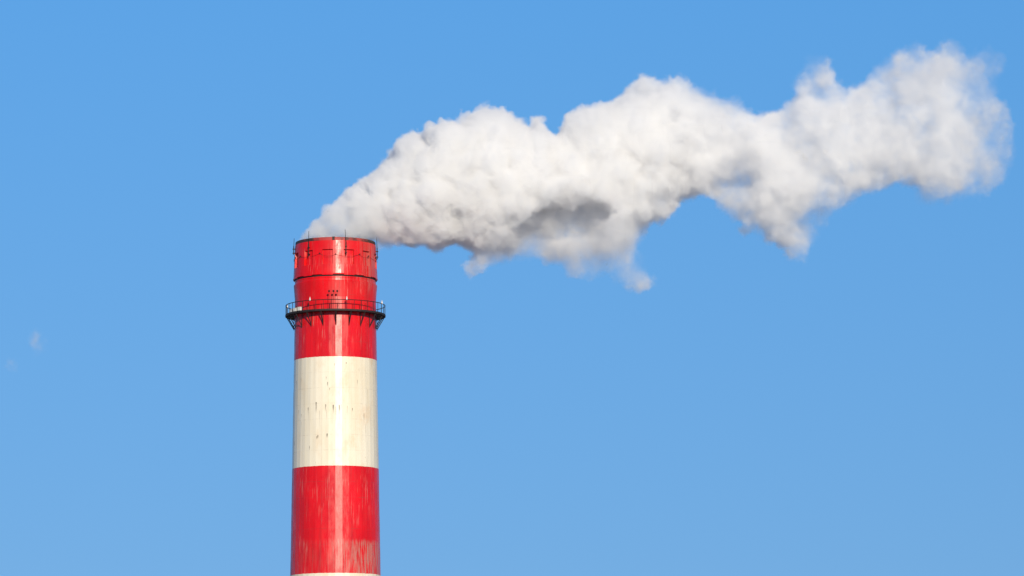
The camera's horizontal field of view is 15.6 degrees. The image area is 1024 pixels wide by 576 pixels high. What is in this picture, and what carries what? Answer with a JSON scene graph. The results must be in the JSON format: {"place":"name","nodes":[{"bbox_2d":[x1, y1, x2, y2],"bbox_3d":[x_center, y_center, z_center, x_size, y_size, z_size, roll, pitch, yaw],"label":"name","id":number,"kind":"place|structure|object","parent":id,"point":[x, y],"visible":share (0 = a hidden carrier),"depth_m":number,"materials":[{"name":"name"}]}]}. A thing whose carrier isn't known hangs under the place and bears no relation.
{"place":"outdoors","nodes":[
{"label":"outdoors","id":0,"kind":"place"},
{"bbox_2d":[285,232,385,575],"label":"chimney","id":1,"kind":"object","parent":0,"point":[335,523],"visible":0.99,"depth_m":535.37,"materials":[{"name":"paint"}]},
{"bbox_2d":[0,0,1023,575],"label":"sky","id":2,"kind":"structure","parent":0,"point":[766,359],"materials":[{"name":"blue"}]},
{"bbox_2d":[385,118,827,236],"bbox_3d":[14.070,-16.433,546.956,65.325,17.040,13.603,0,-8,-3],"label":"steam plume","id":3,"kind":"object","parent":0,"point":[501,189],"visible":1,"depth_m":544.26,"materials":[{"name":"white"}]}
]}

